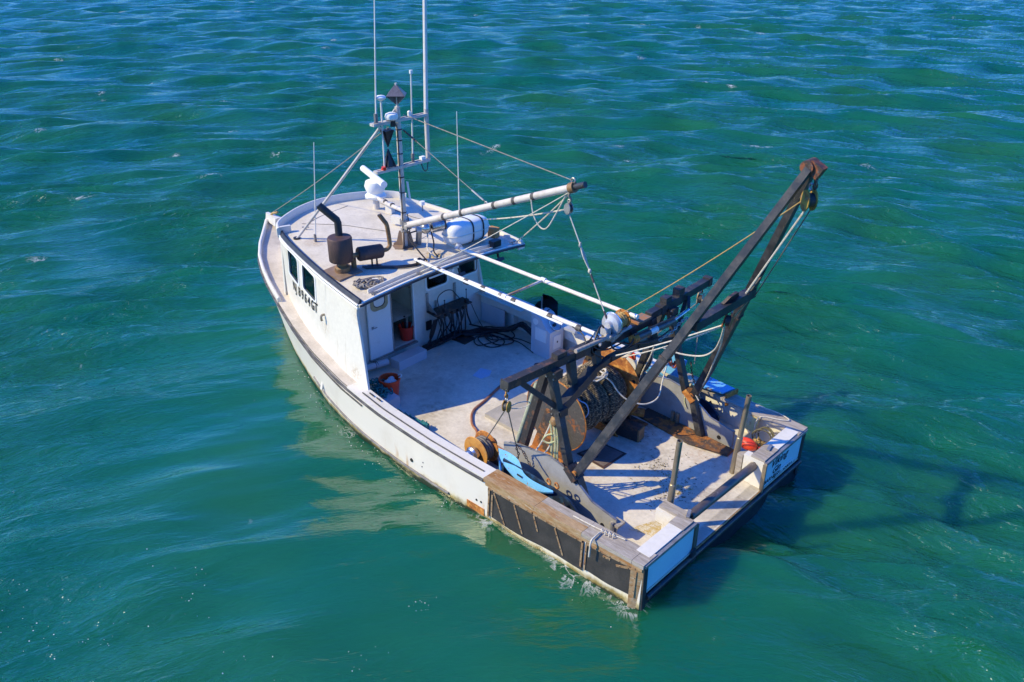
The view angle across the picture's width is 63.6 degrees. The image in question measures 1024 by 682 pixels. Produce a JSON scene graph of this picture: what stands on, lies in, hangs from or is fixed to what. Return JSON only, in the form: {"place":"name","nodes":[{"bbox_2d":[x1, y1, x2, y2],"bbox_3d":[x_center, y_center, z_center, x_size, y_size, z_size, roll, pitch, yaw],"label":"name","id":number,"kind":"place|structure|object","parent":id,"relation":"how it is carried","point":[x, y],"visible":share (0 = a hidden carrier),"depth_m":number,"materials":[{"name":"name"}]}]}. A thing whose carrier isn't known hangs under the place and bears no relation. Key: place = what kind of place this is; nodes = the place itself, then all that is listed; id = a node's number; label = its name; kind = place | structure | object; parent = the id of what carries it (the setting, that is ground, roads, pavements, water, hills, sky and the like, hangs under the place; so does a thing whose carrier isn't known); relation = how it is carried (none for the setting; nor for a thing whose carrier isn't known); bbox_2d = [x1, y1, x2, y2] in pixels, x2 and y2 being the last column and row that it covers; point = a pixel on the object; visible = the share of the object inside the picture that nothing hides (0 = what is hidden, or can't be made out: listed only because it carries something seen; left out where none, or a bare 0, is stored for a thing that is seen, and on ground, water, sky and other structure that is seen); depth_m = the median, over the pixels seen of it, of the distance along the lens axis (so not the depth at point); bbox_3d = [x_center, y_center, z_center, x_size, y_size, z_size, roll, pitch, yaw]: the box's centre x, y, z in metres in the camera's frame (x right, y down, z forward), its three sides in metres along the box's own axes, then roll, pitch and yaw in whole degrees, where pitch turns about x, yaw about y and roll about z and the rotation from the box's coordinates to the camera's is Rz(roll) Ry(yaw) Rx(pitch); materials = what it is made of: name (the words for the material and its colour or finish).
{"place":"outdoors","nodes":[
{"label":"outdoors","id":0,"kind":"place"},
{"bbox_2d":[488,226,499,233],"bbox_3d":[-0.381,-2.302,17.089,0.200,0.100,0.150,18,32,29],"label":"timber block","id":1,"kind":"object","parent":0,"point":[493,229],"depth_m":17.04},
{"bbox_2d":[0,0,1023,681],"bbox_3d":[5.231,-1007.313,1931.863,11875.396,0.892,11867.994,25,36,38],"label":"water","id":2,"kind":"structure","parent":0,"point":[172,422],"depth_m":19.57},
{"bbox_2d":[257,190,807,610],"bbox_3d":[-1.261,-0.132,16.322,13.065,3.726,5.084,25,36,38],"label":"fishing boat","id":3,"kind":"object","parent":2,"relation":"on","point":[347,331],"visible":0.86,"depth_m":14.75,"materials":[{"name":"paint"}]},
{"bbox_2d":[313,142,316,241],"bbox_3d":[-3.825,-2.855,15.969,0.200,1.972,0.049,-11,30,-21],"label":"antenna","id":4,"kind":"object","parent":3,"relation":"on","point":[315,238],"visible":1,"depth_m":16.04,"materials":[{"name":"white paint"}]},
{"bbox_2d":[316,203,362,281],"bbox_3d":[-3.164,-1.860,15.087,0.638,1.350,0.560,25,36,38],"label":"exhaust stack","id":5,"kind":"object","parent":3,"relation":"on","point":[340,247],"visible":0.98,"depth_m":15.02,"materials":[{"name":"paint"}]},
{"bbox_2d":[293,106,430,249],"bbox_3d":[-2.941,-3.061,15.669,2.794,2.719,0.930,-2,28,-4],"label":"mast","id":6,"kind":"object","parent":3,"relation":"on","point":[402,242],"visible":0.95,"depth_m":15.70,"materials":[{"name":"metal"}]},
{"bbox_2d":[374,0,377,122],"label":"antenna","id":7,"kind":"object","parent":6,"relation":"attached to","point":[375,117],"visible":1,"depth_m":14.45,"materials":[{"name":"white paint"}]},
{"bbox_2d":[377,95,385,165],"bbox_3d":[-2.349,-3.785,15.046,0.189,1.370,0.189,25,36,38],"label":"satellite antenna","id":8,"kind":"object","parent":6,"relation":"attached to","point":[380,98],"visible":1,"depth_m":14.90,"materials":[{"name":"white paint"}]},
{"bbox_2d":[380,125,396,167],"bbox_3d":[-2.287,-3.598,15.217,0.244,0.820,0.244,-15,31,-27],"label":"day shape","id":9,"kind":"object","parent":6,"relation":"hanging from","point":[389,159],"visible":0.98,"depth_m":15.23,"materials":[{"name":"black fabric"}]},
{"bbox_2d":[385,112,397,126],"bbox_3d":[-2.186,-4.030,15.008,0.249,0.260,0.249,25,36,38],"label":"mast light","id":10,"kind":"object","parent":6,"relation":"attached to","point":[392,117],"visible":1,"depth_m":14.92,"materials":[{"name":"white plastic"}]},
{"bbox_2d":[386,83,406,106],"bbox_3d":[-2.098,-4.457,14.984,0.345,0.440,0.351,0,28,-1],"label":"radar reflector","id":11,"kind":"object","parent":6,"relation":"on","point":[396,94],"visible":1,"depth_m":14.87,"materials":[{"name":"paint"}]},
{"bbox_2d":[409,70,414,161],"bbox_3d":[-1.866,-4.177,15.399,0.061,1.681,0.122,25,36,38],"label":"antenna","id":12,"kind":"object","parent":6,"relation":"on","point":[412,153],"visible":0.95,"depth_m":15.38,"materials":[{"name":"white paint"}]},
{"bbox_2d":[423,0,427,108],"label":"antenna","id":13,"kind":"object","parent":6,"relation":"on","point":[425,70],"visible":1,"depth_m":15.14,"materials":[{"name":"white paint"}]},
{"bbox_2d":[415,220,446,244],"bbox_3d":[-1.598,-2.149,16.268,0.612,0.554,0.341,-5,28,-10],"label":"boom winch","id":14,"kind":"object","parent":6,"relation":"attached to","point":[438,226],"visible":0.74,"depth_m":16.12,"materials":[{"name":"metal"}]},
{"bbox_2d":[408,230,427,260],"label":"winch hose","id":15,"kind":"object","parent":14,"relation":"attached to","point":[414,244],"visible":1,"depth_m":15.80,"materials":[{"name":"black rubber"}]},
{"bbox_2d":[402,129,487,203],"bbox_3d":[-1.225,-3.126,14.770,0.034,0.940,2.328,-24,36,-38],"label":"boom stay","id":16,"kind":"object","parent":6,"relation":"attached to","point":[472,190],"visible":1,"depth_m":14.68,"materials":[{"name":"metal"}]},
{"bbox_2d":[403,177,587,229],"bbox_3d":[-0.485,-2.320,14.332,4.491,1.900,0.170,25,36,38],"label":"boom","id":17,"kind":"object","parent":6,"relation":"attached to","point":[572,187],"visible":1,"depth_m":13.92,"materials":[{"name":"paint"}]},
{"bbox_2d":[403,114,572,180],"bbox_3d":[-0.532,-3.321,13.957,0.016,0.334,4.213,-24,36,-38],"label":"stay","id":18,"kind":"object","parent":17,"relation":"attached to","point":[489,148],"visible":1,"depth_m":13.79,"materials":[{"name":"metal"}]},
{"bbox_2d":[420,192,568,272],"bbox_3d":[-0.420,-1.781,14.038,3.108,2.094,0.020,17,32,29],"label":"rope","id":19,"kind":"object","parent":17,"relation":"hanging from","point":[497,232],"visible":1,"depth_m":13.87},
{"bbox_2d":[516,195,567,242],"bbox_3d":[0.500,-2.167,14.888,0.024,2.198,3.655,-6,28,-12],"label":"rope","id":20,"kind":"object","parent":17,"relation":"hanging from","point":[540,220],"visible":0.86,"depth_m":14.79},
{"bbox_2d":[530,195,566,229],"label":"rope","id":21,"kind":"object","parent":17,"relation":"hanging from","point":[552,218],"visible":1,"depth_m":13.33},
{"bbox_2d":[568,193,571,203],"bbox_3d":[0.902,-2.243,12.848,0.072,0.239,0.067,5,28,8],"label":"boom strop","id":22,"kind":"object","parent":17,"relation":"attached to","point":[570,198],"visible":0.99,"depth_m":12.84,"materials":[{"name":"metal"}]},
{"bbox_2d":[564,199,573,214],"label":"boom block","id":23,"kind":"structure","parent":22,"relation":"hanging from","point":[568,208],"depth_m":12.92,"materials":[{"name":"metal"}]},
{"bbox_2d":[484,209,563,219],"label":"rope","id":24,"kind":"object","parent":23,"relation":"hanging from","point":[524,215],"visible":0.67,"depth_m":14.67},
{"bbox_2d":[352,276,383,287],"bbox_3d":[-2.593,-1.065,14.900,0.567,0.105,0.486,-3,28,-6],"label":"rope heap","id":25,"kind":"object","parent":3,"relation":"on","point":[358,283],"visible":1,"depth_m":14.88,"materials":[{"name":"fabric"}]},
{"bbox_2d":[353,213,391,265],"bbox_3d":[-2.605,-1.838,15.321,0.841,0.963,0.273,-17,32,-29],"label":"muffler","id":26,"kind":"object","parent":3,"relation":"on","point":[370,252],"visible":1,"depth_m":15.32,"materials":[{"name":"black metal"}]},
{"bbox_2d":[360,165,386,209],"bbox_3d":[-2.966,-3.244,17.863,0.457,0.802,1.346,-21,35,-35],"label":"radar","id":27,"kind":"object","parent":3,"relation":"on","point":[375,185],"visible":0.99,"depth_m":17.68,"materials":[{"name":"white plastic"}]},
{"bbox_2d":[370,383,399,407],"bbox_3d":[-2.507,1.079,15.519,0.750,0.220,0.400,22,35,35],"label":"fish box","id":28,"kind":"object","parent":3,"relation":"on","point":[393,399],"visible":0.29,"depth_m":15.36,"materials":[{"name":"plastic"}]},
{"bbox_2d":[369,377,393,398],"bbox_3d":[-2.499,0.861,15.510,0.631,0.230,0.485,25,36,38],"label":"twine heap","id":29,"kind":"object","parent":28,"relation":"on","point":[378,388],"visible":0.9,"depth_m":15.46,"materials":[{"name":"blue fabric"}]},
{"bbox_2d":[377,197,400,224],"bbox_3d":[-2.405,-2.733,17.062,0.352,0.669,2.013,-11,30,-20],"label":"radar antenna","id":30,"kind":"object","parent":3,"relation":"on","point":[390,207],"depth_m":17.16,"materials":[{"name":"paint"}]},
{"bbox_2d":[378,373,401,394],"bbox_3d":[-2.314,0.857,15.707,0.411,0.440,0.426,25,36,38],"label":"bucket","id":31,"kind":"object","parent":3,"relation":"on","point":[394,386],"visible":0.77,"depth_m":15.62,"materials":[{"name":"red plastic"}]},
{"bbox_2d":[365,259,425,268],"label":"roof hose","id":32,"kind":"object","parent":3,"relation":"on","point":[392,267],"visible":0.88,"depth_m":15.42,"materials":[{"name":"black rubber"}]},
{"bbox_2d":[398,322,413,340],"bbox_3d":[-2.219,-0.194,17.371,0.332,0.310,0.332,25,36,38],"label":"bucket","id":33,"kind":"object","parent":3,"relation":"on","point":[406,334],"visible":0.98,"depth_m":17.28,"materials":[{"name":"red plastic"}]},
{"bbox_2d":[399,316,412,327],"bbox_3d":[-2.236,-0.351,17.295,0.331,0.466,0.178,-13,30,-23],"label":"tool bundle","id":34,"kind":"object","parent":33,"relation":"in","point":[405,323],"visible":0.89,"depth_m":17.26,"materials":[{"name":"black rubber"}]},
{"bbox_2d":[397,409,428,428],"bbox_3d":[-1.983,1.379,14.999,1.183,0.181,0.269,21,34,33],"label":"net roll","id":35,"kind":"object","parent":3,"relation":"on","point":[423,423],"visible":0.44,"depth_m":14.77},
{"bbox_2d":[422,333,451,350],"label":"hose ramp","id":36,"kind":"structure","parent":3,"relation":"on","point":[431,345],"depth_m":17.58,"materials":[{"name":"black rubber"}]},
{"bbox_2d":[429,320,463,345],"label":"hydraulic hose","id":37,"kind":"object","parent":36,"relation":"attached to","point":[431,332],"visible":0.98,"depth_m":17.45,"materials":[{"name":"black rubber"}]},
{"bbox_2d":[439,316,525,339],"bbox_3d":[-0.413,-0.318,17.704,2.272,0.615,0.472,2,28,3],"label":"hydraulic hose","id":38,"kind":"object","parent":36,"relation":"on","point":[440,338],"visible":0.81,"depth_m":17.72,"materials":[{"name":"black rubber"}]},
{"bbox_2d":[426,282,471,330],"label":"valve bank","id":39,"kind":"structure","parent":3,"relation":"attached to","point":[453,306],"depth_m":17.49,"materials":[{"name":"black metal"}]},
{"bbox_2d":[456,111,459,209],"bbox_3d":[-1.130,-3.630,17.329,0.053,2.340,0.053,11,30,19],"label":"antenna","id":40,"kind":"object","parent":3,"relation":"on","point":[458,167],"visible":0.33,"depth_m":17.33,"materials":[{"name":"white paint"}]},
{"bbox_2d":[452,335,474,344],"bbox_3d":[-1.059,-0.057,17.901,0.420,0.020,0.360,21,34,33],"label":"deck tray","id":41,"kind":"object","parent":3,"relation":"on","point":[463,339],"visible":0.64,"depth_m":17.83,"materials":[{"name":"black metal"}]},
{"bbox_2d":[456,311,530,338],"bbox_3d":[-0.229,-0.336,17.742,1.947,0.617,0.433,4,28,7],"label":"hydraulic hose","id":42,"kind":"object","parent":41,"relation":"on","point":[473,331],"visible":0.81,"depth_m":17.80,"materials":[{"name":"black rubber"}]},
{"bbox_2d":[442,214,489,249],"bbox_3d":[-0.897,-2.218,16.566,0.599,0.522,1.114,25,36,38],"label":"life raft","id":43,"kind":"object","parent":3,"relation":"on","point":[458,232],"visible":0.97,"depth_m":16.35,"materials":[{"name":"white plastic"}]},
{"bbox_2d":[466,308,493,330],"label":"hydraulic hose","id":44,"kind":"object","parent":3,"relation":"hanging from","point":[471,324],"visible":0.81,"depth_m":18.03,"materials":[{"name":"black rubber"}]},
{"bbox_2d":[464,430,498,465],"bbox_3d":[-0.532,1.834,13.655,0.559,0.640,0.677,25,36,38],"label":"wire reel","id":45,"kind":"object","parent":3,"relation":"on","point":[479,447],"visible":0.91,"depth_m":13.54,"materials":[{"name":"metal"}]},
{"bbox_2d":[437,318,530,341],"bbox_3d":[-0.429,-0.324,17.724,2.276,0.622,0.642,0,28,0],"label":"hydraulic hose","id":46,"kind":"object","parent":3,"relation":"on","point":[456,335],"visible":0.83,"depth_m":17.58,"materials":[{"name":"black rubber"}]},
{"bbox_2d":[470,385,499,435],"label":"deck hose","id":47,"kind":"object","parent":3,"relation":"on","point":[480,404],"visible":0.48,"depth_m":15.42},
{"bbox_2d":[473,334,498,345],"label":"hydraulic hose","id":48,"kind":"object","parent":3,"relation":"on","point":[486,343],"visible":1,"depth_m":17.72,"materials":[{"name":"black rubber"}]},
{"bbox_2d":[441,319,530,337],"bbox_3d":[-0.389,-0.336,17.753,2.224,0.627,0.625,1,28,2],"label":"hydraulic hose","id":49,"kind":"object","parent":3,"relation":"on","point":[460,333],"visible":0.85,"depth_m":17.77,"materials":[{"name":"black rubber"}]},
{"bbox_2d":[454,312,518,338],"bbox_3d":[-0.244,-0.383,17.786,1.969,0.570,0.628,3,28,5],"label":"hydraulic hose","id":50,"kind":"object","parent":3,"relation":"hanging from","point":[475,328],"visible":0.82,"depth_m":17.75,"materials":[{"name":"black rubber"}]},
{"bbox_2d":[450,313,530,332],"bbox_3d":[-0.293,-0.354,17.772,2.085,0.612,0.492,4,28,7],"label":"hydraulic hose","id":51,"kind":"object","parent":3,"relation":"on","point":[486,327],"visible":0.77,"depth_m":17.87,"materials":[{"name":"black rubber"}]},
{"bbox_2d":[477,335,504,347],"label":"hydraulic hose","id":52,"kind":"object","parent":3,"relation":"on","point":[490,336],"visible":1,"depth_m":17.73,"materials":[{"name":"black rubber"}]},
{"bbox_2d":[488,238,500,247],"bbox_3d":[-0.341,-1.964,16.577,0.148,0.130,0.220,25,36,38],"label":"flood light","id":53,"kind":"object","parent":3,"relation":"on","point":[494,242],"visible":1,"depth_m":16.53,"materials":[{"name":"black metal"}]},
{"bbox_2d":[459,311,530,334],"bbox_3d":[-0.190,-0.377,17.763,1.911,0.559,0.364,6,28,11],"label":"hydraulic hose","id":54,"kind":"object","parent":3,"relation":"hanging from","point":[480,328],"visible":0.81,"depth_m":17.84,"materials":[{"name":"black rubber"}]},
{"bbox_2d":[463,309,530,335],"bbox_3d":[-0.156,-0.349,17.751,1.835,0.599,0.340,6,28,11],"label":"hydraulic hose","id":55,"kind":"object","parent":3,"relation":"hanging from","point":[487,331],"visible":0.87,"depth_m":17.90,"materials":[{"name":"black rubber"}]},
{"bbox_2d":[484,333,513,345],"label":"hydraulic hose","id":56,"kind":"object","parent":3,"relation":"on","point":[499,344],"visible":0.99,"depth_m":17.74,"materials":[{"name":"black rubber"}]},
{"bbox_2d":[414,257,595,335],"bbox_3d":[-0.275,-0.788,14.216,0.141,0.199,4.401,-25,37,-39],"label":"long pipe","id":57,"kind":"object","parent":3,"relation":"on","point":[528,307],"visible":1,"depth_m":13.88,"materials":[{"name":"metal"}]},
{"bbox_2d":[499,449,579,513],"bbox_3d":[0.352,2.293,12.687,1.720,0.677,0.222,25,36,38],"label":"trawl door","id":58,"kind":"structure","parent":3,"relation":"on","point":[512,467],"depth_m":12.69,"materials":[{"name":"blue paint"}]},
{"bbox_2d":[531,294,563,358],"bbox_3d":[0.630,-0.331,17.209,0.913,1.170,0.482,25,36,38],"label":"steering console","id":59,"kind":"object","parent":3,"relation":"on","point":[546,338],"visible":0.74,"depth_m":17.04,"materials":[{"name":"white plastic"}]},
{"bbox_2d":[459,247,638,319],"bbox_3d":[0.518,-1.071,14.778,0.084,0.183,4.342,-24,36,-38],"label":"long pipe","id":60,"kind":"object","parent":3,"relation":"on","point":[574,292],"visible":0.83,"depth_m":14.59,"materials":[{"name":"metal"}]},
{"bbox_2d":[501,277,546,297],"bbox_3d":[0.217,-0.919,14.394,0.102,0.106,1.108,24,36,37],"label":"cross pipe","id":61,"kind":"object","parent":60,"relation":"attached to","point":[542,279],"visible":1,"depth_m":14.38,"materials":[{"name":"white metal"}]},
{"bbox_2d":[564,320,580,333],"bbox_3d":[1.231,-0.286,16.823,0.289,0.145,0.207,25,36,38],"label":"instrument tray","id":62,"kind":"object","parent":3,"relation":"attached to","point":[570,329],"visible":0.54,"depth_m":16.81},
{"bbox_2d":[501,348,647,466],"bbox_3d":[1.162,1.170,14.096,1.629,1.419,2.845,25,36,38],"label":"net drum","id":63,"kind":"object","parent":3,"relation":"on","point":[604,400],"visible":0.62,"depth_m":14.11,"materials":[{"name":"brown metal"}]},
{"bbox_2d":[593,368,607,381],"bbox_3d":[1.428,0.572,14.059,0.377,0.090,0.512,25,36,38],"label":"rope coil","id":64,"kind":"object","parent":63,"relation":"on","point":[602,376],"visible":0.44,"depth_m":13.98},
{"bbox_2d":[605,363,667,404],"bbox_3d":[2.196,0.762,14.178,1.285,0.578,0.394,-9,29,-18],"label":"rope","id":65,"kind":"object","parent":63,"relation":"hanging from","point":[642,403],"visible":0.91,"depth_m":14.17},
{"bbox_2d":[573,515,624,556],"bbox_3d":[1.129,2.795,11.580,0.850,0.328,0.340,19,33,31],"label":"rail line","id":66,"kind":"object","parent":3,"relation":"attached to","point":[598,533],"visible":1,"depth_m":11.49,"materials":[{"name":"white fabric"}]},
{"bbox_2d":[500,275,712,494],"bbox_3d":[1.786,0.761,13.704,1.794,2.506,5.279,25,36,38],"label":"gantry","id":67,"kind":"object","parent":3,"relation":"on","point":[549,371],"visible":0.78,"depth_m":12.77,"materials":[{"name":"black metal"}]},
{"bbox_2d":[536,424,553,452],"bbox_3d":[0.524,1.473,12.773,0.310,0.737,0.073,1,28,2],"label":"rope bight","id":68,"kind":"object","parent":67,"relation":"hanging from","point":[542,440],"visible":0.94,"depth_m":12.82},
{"bbox_2d":[550,416,555,426],"bbox_3d":[0.661,1.224,12.592,0.150,0.180,0.144,25,36,38],"label":"rope knot","id":69,"kind":"object","parent":67,"relation":"attached to","point":[552,421],"visible":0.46,"depth_m":12.54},
{"bbox_2d":[549,421,552,456],"bbox_3d":[0.617,1.622,12.801,0.041,0.829,0.187,-9,29,-17],"label":"rope tail","id":70,"kind":"object","parent":69,"relation":"hanging from","point":[551,449],"visible":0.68,"depth_m":12.75},
{"bbox_2d":[553,427,556,458],"bbox_3d":[0.667,1.724,12.799,0.048,1.008,0.195,-9,29,-17],"label":"rope tail","id":71,"kind":"object","parent":69,"relation":"hanging from","point":[555,441],"visible":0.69,"depth_m":12.71},
{"bbox_2d":[591,325,604,357],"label":"gantry hose","id":72,"kind":"object","parent":67,"relation":"attached to","point":[597,332],"visible":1,"depth_m":12.78,"materials":[{"name":"black rubber"}]},
{"bbox_2d":[600,309,631,335],"bbox_3d":[1.630,-0.294,13.123,0.392,0.392,0.610,25,36,38],"label":"gantry winch","id":73,"kind":"object","parent":67,"relation":"on","point":[617,322],"visible":0.98,"depth_m":13.00,"materials":[{"name":"metal"}]},
{"bbox_2d":[569,213,606,317],"bbox_3d":[1.190,-1.178,12.998,0.085,1.494,0.966,-19,34,-33],"label":"lift line","id":74,"kind":"object","parent":73,"relation":"attached to","point":[585,260],"visible":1,"depth_m":12.99,"materials":[{"name":"white fabric"}]},
{"bbox_2d":[608,329,671,344],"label":"gantry hose","id":75,"kind":"object","parent":73,"relation":"attached to","point":[643,342],"visible":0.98,"depth_m":13.49,"materials":[{"name":"black rubber"}]},
{"bbox_2d":[610,332,633,350],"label":"gantry hose","id":76,"kind":"object","parent":67,"relation":"attached to","point":[626,347],"visible":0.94,"depth_m":13.11,"materials":[{"name":"black rubber"}]},
{"bbox_2d":[629,296,689,343],"bbox_3d":[2.555,-0.344,13.808,0.216,0.260,1.840,22,35,36],"label":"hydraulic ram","id":77,"kind":"object","parent":67,"relation":"attached to","point":[652,330],"visible":1,"depth_m":13.58,"materials":[{"name":"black metal"}]},
{"bbox_2d":[658,317,687,341],"bbox_3d":[2.742,-0.201,13.966,0.070,0.184,0.848,25,36,38],"label":"chain","id":78,"kind":"object","parent":77,"relation":"hanging from","point":[677,325],"visible":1,"depth_m":13.96,"materials":[{"name":"metal"}]},
{"bbox_2d":[626,352,636,368],"bbox_3d":[2.220,0.527,15.702,0.350,0.770,0.089,18,32,30],"label":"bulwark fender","id":79,"kind":"object","parent":3,"relation":"attached to","point":[632,360],"visible":0.29,"depth_m":15.57,"materials":[{"name":"white plastic"}]},
{"bbox_2d":[667,439,682,503],"bbox_3d":[2.356,2.117,12.115,0.145,1.603,0.109,25,36,38],"label":"stern post","id":80,"kind":"object","parent":3,"relation":"on","point":[673,484],"visible":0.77,"depth_m":11.96,"materials":[{"name":"metal"}]},
{"bbox_2d":[658,367,696,386],"bbox_3d":[3.011,0.690,15.305,0.770,0.170,0.239,20,34,33],"label":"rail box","id":81,"kind":"object","parent":3,"relation":"on","point":[676,379],"visible":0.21,"depth_m":15.20,"materials":[{"name":"blue metal"}]},
{"bbox_2d":[646,367,719,420],"bbox_3d":[3.126,0.976,15.216,1.720,0.677,0.222,25,36,38],"label":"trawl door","id":82,"kind":"structure","parent":3,"relation":"on","point":[708,407],"depth_m":14.77,"materials":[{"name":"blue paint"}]},
{"bbox_2d":[572,157,827,477],"bbox_3d":[2.891,-0.313,11.675,2.337,4.972,3.350,25,36,38],"label":"frame","id":83,"kind":"object","parent":3,"relation":"on","point":[702,316],"visible":0.94,"depth_m":11.22,"materials":[{"name":"black metal"}]},
{"bbox_2d":[721,311,734,328],"bbox_3d":[3.051,-0.316,11.623,0.141,0.260,0.273,15,31,26],"label":"crossbar pulley","id":84,"kind":"object","parent":83,"relation":"hanging from","point":[727,320],"visible":0.92,"depth_m":11.56,"materials":[{"name":"black metal"}]},
{"bbox_2d":[615,325,720,356],"bbox_3d":[2.284,0.005,12.239,1.620,0.999,0.026,17,32,29],"label":"rope","id":85,"kind":"object","parent":84,"relation":"attached to","point":[666,341],"visible":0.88,"depth_m":12.30,"materials":[{"name":"fabric"}]},
{"bbox_2d":[622,327,720,357],"bbox_3d":[2.347,0.025,12.290,1.563,1.036,0.022,19,33,32],"label":"rope","id":86,"kind":"object","parent":84,"relation":"hanging from","point":[667,345],"visible":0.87,"depth_m":12.39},
{"bbox_2d":[663,327,723,356],"bbox_3d":[2.856,-0.050,12.507,0.384,1.020,1.325,-13,31,-24],"label":"rope","id":87,"kind":"object","parent":84,"relation":"hanging from","point":[712,351],"visible":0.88,"depth_m":12.75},
{"bbox_2d":[699,327,724,394],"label":"rope","id":88,"kind":"object","parent":84,"relation":"hanging from","point":[714,359],"visible":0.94,"depth_m":12.72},
{"bbox_2d":[755,210,810,295],"bbox_3d":[3.613,-1.172,11.033,0.018,1.728,1.078,-5,28,-10],"label":"hoist wire","id":89,"kind":"object","parent":83,"relation":"hanging from","point":[783,251],"visible":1,"depth_m":10.98,"materials":[{"name":"metal"}]},
{"bbox_2d":[812,178,818,189],"bbox_3d":[3.679,-1.929,10.006,0.071,0.207,0.062,25,36,38],"label":"chain","id":90,"kind":"object","parent":83,"relation":"hanging from","point":[815,186],"visible":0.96,"depth_m":10.01,"materials":[{"name":"black metal"}]},
{"bbox_2d":[800,182,817,211],"bbox_3d":[3.660,-1.774,10.150,0.128,0.356,0.187,-6,28,-12],"label":"head pulley","id":91,"kind":"object","parent":90,"relation":"hanging from","point":[808,199],"visible":0.98,"depth_m":10.12,"materials":[{"name":"yellow paint"}]},
{"bbox_2d":[621,201,800,313],"bbox_3d":[2.685,-1.104,11.646,0.018,2.631,2.813,-24,36,-38],"label":"hoist rope","id":92,"kind":"object","parent":91,"relation":"hanging from","point":[707,262],"visible":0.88,"depth_m":11.60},
{"bbox_2d":[745,207,808,293],"bbox_3d":[3.504,-1.173,11.011,0.030,1.633,0.988,-9,29,-18],"label":"hoist rope","id":93,"kind":"object","parent":91,"relation":"hanging from","point":[777,249],"visible":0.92,"depth_m":10.97,"materials":[{"name":"fabric"}]},
{"bbox_2d":[663,355,738,405],"bbox_3d":[3.377,0.625,15.173,1.579,0.680,0.474,22,35,35],"label":"door plate","id":94,"kind":"object","parent":3,"relation":"on","point":[713,384],"depth_m":14.99,"materials":[{"name":"blue paint"}]},
{"bbox_2d":[690,462,756,519],"bbox_3d":[3.234,2.282,12.642,0.140,0.193,1.900,25,36,38],"label":"stern roller","id":95,"kind":"object","parent":3,"relation":"attached to","point":[708,501],"visible":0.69,"depth_m":12.55,"materials":[{"name":"metal"}]},
{"bbox_2d":[729,394,751,473],"bbox_3d":[3.695,1.522,13.365,0.166,1.504,0.104,5,28,9],"label":"stern post","id":96,"kind":"object","parent":3,"relation":"on","point":[738,443],"visible":0.97,"depth_m":13.31,"materials":[{"name":"metal"}]},
{"bbox_2d":[741,437,759,450],"bbox_3d":[4.030,1.761,14.053,0.395,0.208,0.208,25,36,38],"label":"float","id":97,"kind":"object","parent":3,"relation":"on","point":[749,444],"visible":0.79,"depth_m":13.98,"materials":[{"name":"red plastic"}]},
{"bbox_2d":[741,412,763,443],"bbox_3d":[4.205,1.487,14.330,0.227,0.452,0.536,-8,29,-15],"label":"gear pile","id":98,"kind":"object","parent":3,"relation":"on","point":[750,422],"visible":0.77,"depth_m":14.41,"materials":[{"name":"grey paint"}]},
{"bbox_2d":[756,405,789,420],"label":"rope","id":99,"kind":"object","parent":3,"relation":"on","point":[775,412],"visible":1,"depth_m":14.20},
{"bbox_3d":[-0.079,0.731,11.661,0.050,0.187,0.054,25,36,38],"label":"chain","id":100,"kind":"object","parent":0,"visible":0},
{"bbox_2d":[502,398,511,412],"bbox_3d":[-0.077,0.903,11.756,0.087,0.242,0.128,17,32,29],"label":"gantry pulley","id":101,"kind":"object","parent":100,"relation":"hanging from","point":[506,405],"visible":1,"depth_m":11.73,"materials":[{"name":"yellow paint"}]},
{"bbox_3d":[3.414,-0.932,14.846,0.050,0.176,0.055,25,36,38],"label":"chain","id":102,"kind":"object","parent":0,"visible":0},
{"bbox_2d":[696,291,704,303],"bbox_3d":[3.409,-0.795,14.913,0.110,0.307,0.162,14,31,24],"label":"gantry pulley","id":103,"kind":"object","parent":102,"relation":"hanging from","point":[699,298],"visible":0.84,"depth_m":14.87,"materials":[{"name":"black metal"}]},
{"bbox_3d":[-5.661,-3.030,19.629,0.390,0.209,0.061,25,36,38],"label":"stay lashing","id":104,"kind":"object","parent":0,"visible":0},
{"bbox_2d":[273,127,388,211],"bbox_3d":[-4.013,-3.486,17.435,0.016,2.952,5.081,-24,36,-38],"label":"forestay","id":105,"kind":"object","parent":104,"relation":"attached to","point":[325,175],"visible":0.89,"depth_m":17.35,"materials":[{"name":"metal"}]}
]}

